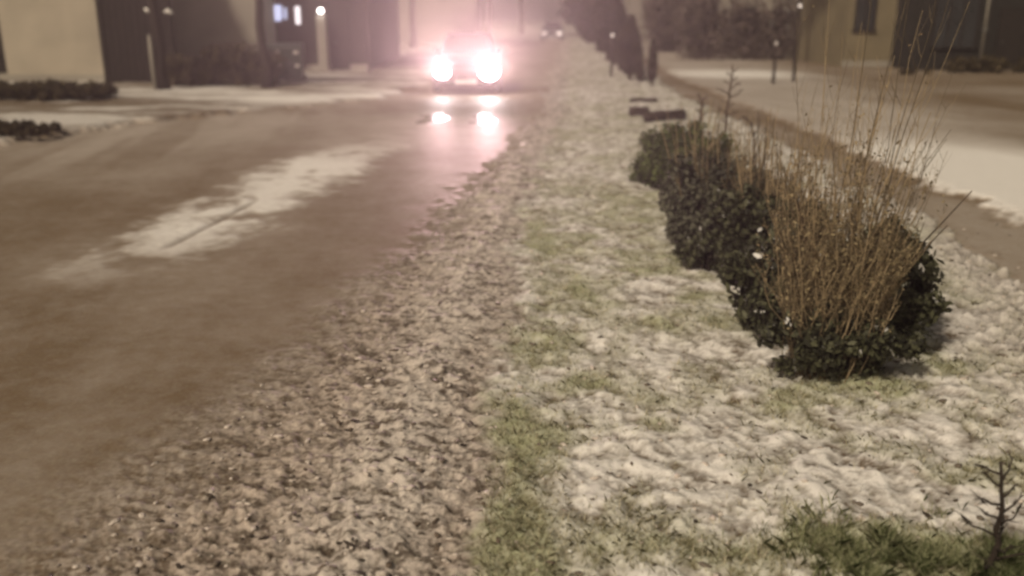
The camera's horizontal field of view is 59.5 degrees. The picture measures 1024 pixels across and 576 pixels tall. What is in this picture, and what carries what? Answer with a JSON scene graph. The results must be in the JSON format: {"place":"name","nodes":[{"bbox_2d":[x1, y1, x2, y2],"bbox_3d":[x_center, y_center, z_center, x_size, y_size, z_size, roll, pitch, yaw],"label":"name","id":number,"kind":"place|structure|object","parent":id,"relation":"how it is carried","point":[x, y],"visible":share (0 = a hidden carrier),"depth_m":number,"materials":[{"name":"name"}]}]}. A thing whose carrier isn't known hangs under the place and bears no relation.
{"place":"outdoors","nodes":[
{"label":"outdoors","id":0,"kind":"place"},
{"bbox_2d":[0,39,527,144],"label":"pavement","id":1,"kind":"structure","parent":0,"point":[138,103],"depth_m":20.78,"materials":[{"name":"white snow"}]},
{"bbox_2d":[0,29,7,79],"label":"brown house","id":2,"kind":"structure","parent":1,"relation":"on","point":[3,70],"depth_m":26.21,"materials":[{"name":"tile"}]},
{"bbox_2d":[0,119,61,137],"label":"bush","id":3,"kind":"object","parent":1,"relation":"on","point":[25,128],"visible":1,"depth_m":14.07,"materials":[{"name":"green plant"}]},
{"bbox_2d":[0,0,104,80],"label":"cream house","id":4,"kind":"structure","parent":1,"relation":"on","point":[45,40],"depth_m":25.54,"materials":[{"name":"cream painted render"}]},
{"bbox_2d":[0,77,119,100],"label":"hedge","id":5,"kind":"object","parent":1,"relation":"on","point":[49,89],"visible":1,"depth_m":19.75,"materials":[{"name":"green plant"}]},
{"bbox_2d":[95,0,175,82],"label":"timber gate","id":6,"kind":"structure","parent":1,"relation":"on","point":[124,27],"depth_m":24.94,"materials":[{"name":"wood"}]},
{"bbox_2d":[147,33,156,89],"bbox_3d":[-9.040,-5.625,22.507,0.103,1.490,0.108,0,17,0],"label":"thin pole","id":7,"kind":"object","parent":1,"relation":"on","point":[151,62],"visible":0.83,"depth_m":22.46,"materials":[{"name":"grey metal"}]},
{"bbox_2d":[144,0,173,89],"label":"street tree","id":8,"kind":"object","parent":1,"relation":"on","point":[161,77],"visible":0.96,"depth_m":22.51,"materials":[{"name":"black plant"}]},
{"bbox_2d":[165,53,217,86],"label":"garden hedge","id":9,"kind":"object","parent":1,"relation":"on","point":[181,71],"visible":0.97,"depth_m":23.64,"materials":[{"name":"green plant"}]},
{"bbox_2d":[171,0,276,57],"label":"grey house","id":10,"kind":"structure","parent":1,"relation":"on","point":[198,25],"depth_m":29.33,"materials":[{"name":"paint"}]},
{"bbox_2d":[191,41,288,86],"bbox_3d":[-7.354,-6.024,24.110,2.588,1.212,1.572,0,17,0],"label":"garden hedge","id":11,"kind":"object","parent":1,"relation":"on","point":[236,66],"visible":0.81,"depth_m":23.76,"materials":[{"name":"green plant"}]},
{"bbox_2d":[255,0,272,87],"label":"street tree","id":12,"kind":"object","parent":1,"relation":"on","point":[267,79],"visible":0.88,"depth_m":23.10,"materials":[{"name":"black plant"}]},
{"bbox_2d":[267,43,285,79],"bbox_3d":[-6.711,-6.491,25.751,0.586,1.058,0.760,2,17,5],"label":"wheelie bin","id":13,"kind":"object","parent":1,"relation":"on","point":[276,47],"visible":0.31,"depth_m":25.32,"materials":[{"name":"black plastic"}]},
{"bbox_2d":[281,43,306,80],"bbox_3d":[-6.142,-6.361,25.273,0.586,1.058,0.760,-2,17,-5],"label":"wheelie bin","id":14,"kind":"object","parent":1,"relation":"on","point":[293,53],"visible":1,"depth_m":24.98,"materials":[{"name":"black plastic"}]},
{"bbox_2d":[316,8,329,70],"bbox_3d":[-6.438,-8.342,30.489,0.320,2.237,0.300,0,17,0],"label":"porch lamp post","id":15,"kind":"object","parent":1,"relation":"on","point":[322,40],"visible":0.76,"depth_m":30.34,"materials":[{"name":"white metal"}]},
{"bbox_2d":[274,0,399,69],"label":"dark house","id":16,"kind":"structure","parent":1,"relation":"on","point":[295,21],"depth_m":30.89,"materials":[{"name":"paint"}]},
{"bbox_2d":[274,3,285,22],"bbox_3d":[-8.014,-9.384,30.589,0.549,0.643,0.098,0,17,0],"label":"window","id":17,"kind":"structure","parent":16,"relation":"in","point":[278,10],"depth_m":30.61,"materials":[{"name":"grey"}]},
{"bbox_2d":[281,6,290,20],"bbox_3d":[-7.745,-9.374,30.592,0.319,0.497,0.098,0,17,0],"label":"window","id":18,"kind":"structure","parent":16,"relation":"in","point":[286,13],"depth_m":30.61,"materials":[{"name":"grey"}]},
{"bbox_2d":[292,5,303,25],"bbox_3d":[-7.323,-9.314,30.611,0.395,0.707,0.098,0,17,0],"label":"window","id":19,"kind":"structure","parent":16,"relation":"in","point":[297,9],"depth_m":30.63,"materials":[{"name":"grey glass"}]},
{"bbox_2d":[328,9,349,69],"bbox_3d":[-5.953,-8.504,30.861,0.664,2.130,0.086,0,17,0],"label":"door","id":20,"kind":"structure","parent":16,"relation":"in","point":[337,18],"depth_m":30.84,"materials":[{"name":"wood"}]},
{"bbox_2d":[409,0,416,47],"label":"hazy tree","id":21,"kind":"object","parent":1,"relation":"on","point":[413,39],"visible":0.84,"depth_m":51.65,"materials":[{"name":"brown plant"}]},
{"bbox_2d":[398,0,480,43],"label":"house","id":22,"kind":"structure","parent":1,"relation":"on","point":[437,21],"depth_m":59.41,"materials":[{"name":"tile"}]},
{"bbox_2d":[0,39,571,575],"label":"road","id":23,"kind":"structure","parent":0,"point":[166,287],"depth_m":5.67,"materials":[{"name":"asphalt"}]},
{"bbox_2d":[432,32,501,92],"bbox_3d":[-1.150,-6.078,23.955,1.750,1.477,3.902,0,17,0],"label":"oncoming car","id":24,"kind":"object","parent":23,"relation":"on","point":[467,59],"visible":1,"depth_m":22.54,"materials":[{"name":"white paint"}]},
{"bbox_2d":[47,120,1023,575],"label":"slush lumps","id":25,"kind":"object","parent":23,"relation":"on","point":[313,528],"visible":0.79,"depth_m":3.84,"materials":[{"name":"white snow"}]},
{"bbox_2d":[541,21,562,40],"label":"distant car","id":26,"kind":"object","parent":23,"relation":"on","point":[552,29],"visible":0.99,"depth_m":70.90,"materials":[{"name":"paint"}]},
{"bbox_2d":[481,0,564,17],"label":"sky","id":27,"kind":"structure","parent":0,"point":[500,8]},
{"bbox_2d":[481,18,585,39],"bbox_3d":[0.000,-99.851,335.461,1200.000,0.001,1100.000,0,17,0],"label":"ground","id":28,"kind":"structure","parent":0,"point":[504,28],"depth_m":145.71,"materials":[{"name":"white snow"}]},
{"bbox_2d":[487,0,491,32],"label":"hazy tree","id":29,"kind":"object","parent":28,"relation":"on","point":[489,17],"visible":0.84,"depth_m":82.69,"materials":[{"name":"brown plant"}]},
{"bbox_2d":[519,0,523,34],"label":"hazy tree","id":30,"kind":"object","parent":28,"relation":"on","point":[521,19],"visible":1,"depth_m":94.11,"materials":[{"name":"brown plant"}]},
{"bbox_2d":[557,0,583,34],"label":"columnar conifer","id":31,"kind":"object","parent":28,"relation":"on","point":[565,12],"visible":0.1,"depth_m":93.62,"materials":[{"name":"green plant"}]},
{"bbox_2d":[681,0,797,59],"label":"brown far house","id":32,"kind":"structure","parent":28,"relation":"on","point":[771,57],"depth_m":39.02,"materials":[{"name":"tile"}]},
{"bbox_2d":[733,7,757,38],"bbox_3d":[10.221,-11.525,38.966,1.060,1.320,0.098,0,17,0],"label":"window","id":33,"kind":"structure","parent":32,"relation":"in","point":[753,8],"depth_m":38.91,"materials":[{"name":"grey glass"}]},
{"bbox_2d":[768,9,789,59],"bbox_3d":[11.663,-11.039,39.118,0.804,2.180,0.086,0,17,0],"label":"door","id":34,"kind":"structure","parent":32,"relation":"in","point":[771,57],"depth_m":39.08,"materials":[{"name":"metal"}]},
{"bbox_2d":[771,41,777,83],"bbox_3d":[7.402,-6.277,25.267,0.098,1.322,0.098,0,17,0],"label":"garden lamp","id":35,"kind":"object","parent":28,"relation":"on","point":[774,65],"visible":0.93,"depth_m":25.23,"materials":[{"name":"black metal"}]},
{"bbox_2d":[792,4,801,80],"bbox_3d":[8.278,-7.052,26.076,0.094,2.334,0.095,0,17,0],"label":"garden lamp","id":36,"kind":"object","parent":28,"relation":"on","point":[795,52],"visible":0.94,"depth_m":26.05,"materials":[{"name":"black metal"}]},
{"bbox_2d":[792,0,801,62],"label":"thin pole","id":37,"kind":"object","parent":28,"relation":"on","point":[799,1],"visible":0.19,"depth_m":36.46,"materials":[{"name":"black metal"}]},
{"bbox_2d":[797,0,897,66],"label":"ochre house","id":38,"kind":"structure","parent":28,"relation":"on","point":[845,19],"depth_m":33.65,"materials":[{"name":"ochre plaster"},{"name":"glass"},{"name":"roof tile"}]},
{"bbox_2d":[852,0,877,31],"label":"window","id":39,"kind":"structure","parent":38,"relation":"in","point":[862,8],"depth_m":33.16,"materials":[{"name":"grey glass"}]},
{"bbox_2d":[890,0,1023,69],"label":"dark brick house","id":40,"kind":"structure","parent":28,"relation":"on","point":[1004,36],"depth_m":31.47,"materials":[{"name":"brick"}]},
{"bbox_2d":[929,0,981,48],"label":"window","id":41,"kind":"structure","parent":40,"relation":"in","point":[965,38],"depth_m":31.33,"materials":[{"name":"grey glass"}]},
{"bbox_2d":[979,0,990,59],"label":"downpipe","id":42,"kind":"object","parent":40,"relation":"attached to","point":[984,30],"visible":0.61,"depth_m":31.24,"materials":[{"name":"metal"}]},
{"bbox_2d":[994,7,1023,69],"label":"door","id":43,"kind":"structure","parent":40,"relation":"in","point":[1009,45],"depth_m":31.42,"materials":[{"name":"wood"}]},
{"bbox_2d":[620,0,652,39],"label":"house","id":44,"kind":"structure","parent":0,"point":[632,7],"depth_m":71.84,"materials":[{"name":"tile"}]},
{"bbox_2d":[473,39,1023,575],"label":"grass verge","id":45,"kind":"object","parent":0,"point":[598,95],"depth_m":4.63,"materials":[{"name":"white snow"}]},
{"bbox_2d":[128,119,1019,575],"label":"leaf litter","id":46,"kind":"object","parent":45,"relation":"on","point":[316,531],"visible":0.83,"depth_m":3.58,"materials":[{"name":"brown plant"}]},
{"bbox_2d":[565,0,591,42],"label":"columnar conifer","id":47,"kind":"object","parent":45,"relation":"on","point":[576,6],"visible":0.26,"depth_m":62.97,"materials":[{"name":"green plant"}]},
{"bbox_2d":[577,0,619,51],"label":"columnar conifer","id":48,"kind":"object","parent":45,"relation":"on","point":[589,34],"visible":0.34,"depth_m":47.68,"materials":[{"name":"green plant"}]},
{"bbox_2d":[591,0,624,60],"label":"columnar conifer","id":49,"kind":"object","parent":45,"relation":"on","point":[606,13],"visible":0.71,"depth_m":37.62,"materials":[{"name":"green plant"}]},
{"bbox_2d":[610,33,613,76],"bbox_3d":[3.131,-7.224,28.114,0.094,1.479,0.095,0,17,0],"label":"garden lamp","id":50,"kind":"object","parent":45,"relation":"on","point":[611,62],"visible":0.94,"depth_m":28.09,"materials":[{"name":"black metal"}]},
{"bbox_2d":[608,4,628,69],"bbox_3d":[3.842,-8.764,31.529,0.787,2.362,0.839,-9,19,-28],"label":"columnar conifer","id":51,"kind":"object","parent":45,"relation":"on","point":[620,21],"visible":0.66,"depth_m":31.28,"materials":[{"name":"green plant"}]},
{"bbox_2d":[618,14,643,79],"bbox_3d":[3.514,-7.093,26.600,0.761,2.007,0.645,13,21,36],"label":"columnar conifer","id":52,"kind":"object","parent":45,"relation":"on","point":[631,48],"visible":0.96,"depth_m":26.46,"materials":[{"name":"green plant"}]},
{"bbox_2d":[628,105,649,116],"bbox_3d":[2.445,-3.403,17.242,0.378,0.218,0.207,-5,18,-17],"label":"log","id":53,"kind":"object","parent":45,"relation":"on","point":[640,110],"visible":0.84,"depth_m":17.16,"materials":[{"name":"brown wood"}]},
{"bbox_2d":[634,55,645,82],"bbox_3d":[3.722,-6.327,26.033,0.296,0.898,0.292,-10,20,-30],"label":"columnar conifer","id":54,"kind":"object","parent":45,"relation":"on","point":[641,70],"visible":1,"depth_m":25.97,"materials":[{"name":"green plant"}]},
{"bbox_2d":[629,97,657,102],"bbox_3d":[2.933,-4.197,19.992,0.640,0.112,0.104,-4,17,-13],"label":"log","id":55,"kind":"object","parent":45,"relation":"on","point":[645,99],"visible":1,"depth_m":19.95,"materials":[{"name":"brown wood"}]},
{"bbox_2d":[646,38,657,85],"bbox_3d":[3.842,-6.148,24.554,0.358,1.398,0.310,0,17,0],"label":"columnar conifer","id":56,"kind":"object","parent":45,"relation":"on","point":[651,70],"visible":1,"depth_m":24.50,"materials":[{"name":"green plant"}]},
{"bbox_2d":[643,109,686,121],"bbox_3d":[2.821,-3.189,16.523,0.947,0.218,0.209,-11,20,-31],"label":"log","id":57,"kind":"object","parent":45,"relation":"on","point":[661,115],"visible":0.98,"depth_m":16.41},
{"bbox_2d":[623,95,741,187],"bbox_3d":[1.910,-1.621,10.010,1.244,1.070,1.200,-7,18,-22],"label":"evergreen shrub","id":58,"kind":"object","parent":45,"relation":"on","point":[650,167],"visible":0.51,"depth_m":9.89,"materials":[{"name":"green plant"}]},
{"bbox_2d":[671,231,726,271],"bbox_3d":[1.446,-0.250,6.701,0.474,0.342,0.389,0,17,0],"label":"evergreen shrub","id":59,"kind":"object","parent":45,"relation":"on","point":[702,251],"visible":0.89,"depth_m":6.68,"materials":[{"name":"green plant"}]},
{"bbox_2d":[693,93,707,123],"bbox_3d":[2.419,-2.043,11.588,0.198,0.936,0.117,-4,17,-12],"label":"bare sapling","id":60,"kind":"object","parent":45,"relation":"on","point":[701,109],"visible":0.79,"depth_m":11.49,"materials":[{"name":"brown plant"}]},
{"bbox_2d":[653,98,804,244],"bbox_3d":[1.789,-0.924,7.460,1.240,1.268,1.242,0,17,0],"label":"evergreen shrub","id":61,"kind":"object","parent":45,"relation":"on","point":[684,208],"visible":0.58,"depth_m":7.33,"materials":[{"name":"green plant"}]},
{"bbox_2d":[717,64,741,136],"bbox_3d":[2.735,-2.164,11.359,0.329,1.303,0.180,5,18,16],"label":"bare sapling","id":62,"kind":"object","parent":45,"relation":"on","point":[727,105],"visible":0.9,"depth_m":11.26,"materials":[{"name":"brown plant"}]},
{"bbox_2d":[738,110,765,167],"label":"arching stem","id":63,"kind":"object","parent":45,"relation":"on","point":[753,134],"visible":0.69,"depth_m":10.29,"materials":[{"name":"black plant"}]},
{"bbox_2d":[716,219,821,334],"bbox_3d":[1.599,-0.061,5.440,0.769,0.783,0.801,-7,18,-23],"label":"evergreen shrub","id":64,"kind":"object","parent":45,"relation":"on","point":[752,305],"visible":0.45,"depth_m":5.23,"materials":[{"name":"green plant"}]},
{"bbox_2d":[706,117,834,276],"bbox_3d":[1.860,-0.580,6.351,0.895,1.200,0.992,0,17,0],"label":"evergreen shrub","id":65,"kind":"object","parent":45,"relation":"on","point":[745,210],"visible":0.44,"depth_m":6.23,"materials":[{"name":"green plant"}]},
{"bbox_2d":[754,297,932,381],"bbox_3d":[1.730,0.271,4.752,0.907,0.487,0.503,0,17,0],"label":"evergreen shrub","id":66,"kind":"object","parent":45,"relation":"on","point":[829,341],"visible":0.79,"depth_m":4.64,"materials":[{"name":"green plant"}]},
{"bbox_2d":[746,0,971,382],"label":"twiggy shrub","id":67,"kind":"object","parent":45,"relation":"on","point":[844,281],"visible":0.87,"depth_m":4.56,"materials":[{"name":"brown plant"}]},
{"bbox_2d":[718,485,1023,575],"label":"green grass","id":68,"kind":"structure","parent":45,"relation":"on","point":[910,552],"depth_m":3.17,"materials":[{"name":"green plant"}]},
{"bbox_2d":[830,210,953,340],"bbox_3d":[2.152,-0.046,5.236,0.762,0.875,0.779,5,18,17],"label":"evergreen shrub","id":69,"kind":"object","parent":45,"relation":"on","point":[923,304],"visible":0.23,"depth_m":4.99,"materials":[{"name":"green plant"}]},
{"bbox_2d":[955,452,1023,569],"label":"bare sapling","id":70,"kind":"object","parent":45,"relation":"on","point":[1001,520],"visible":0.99,"depth_m":3.03,"materials":[{"name":"black plant"}]},
{"bbox_2d":[641,40,1023,220],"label":"side road","id":71,"kind":"structure","parent":0,"point":[983,122],"depth_m":18.44,"materials":[{"name":"white snow"}]},
{"bbox_2d":[638,0,683,51],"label":"bare thicket","id":72,"kind":"object","parent":71,"relation":"on","point":[658,16],"visible":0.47,"depth_m":47.06,"materials":[{"name":"plant"}]},
{"bbox_2d":[669,0,802,59],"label":"boundary hedge","id":73,"kind":"object","parent":71,"relation":"on","point":[700,19],"visible":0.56,"depth_m":38.91,"materials":[{"name":"green plant"}]},
{"bbox_2d":[898,68,932,74],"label":"front bush","id":74,"kind":"object","parent":71,"relation":"on","point":[909,72],"visible":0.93,"depth_m":29.30,"materials":[{"name":"green plant"}]},
{"bbox_2d":[945,55,1023,72],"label":"front hedge","id":75,"kind":"object","parent":71,"relation":"on","point":[986,64],"visible":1,"depth_m":30.11,"materials":[{"name":"green plant"}]}
]}

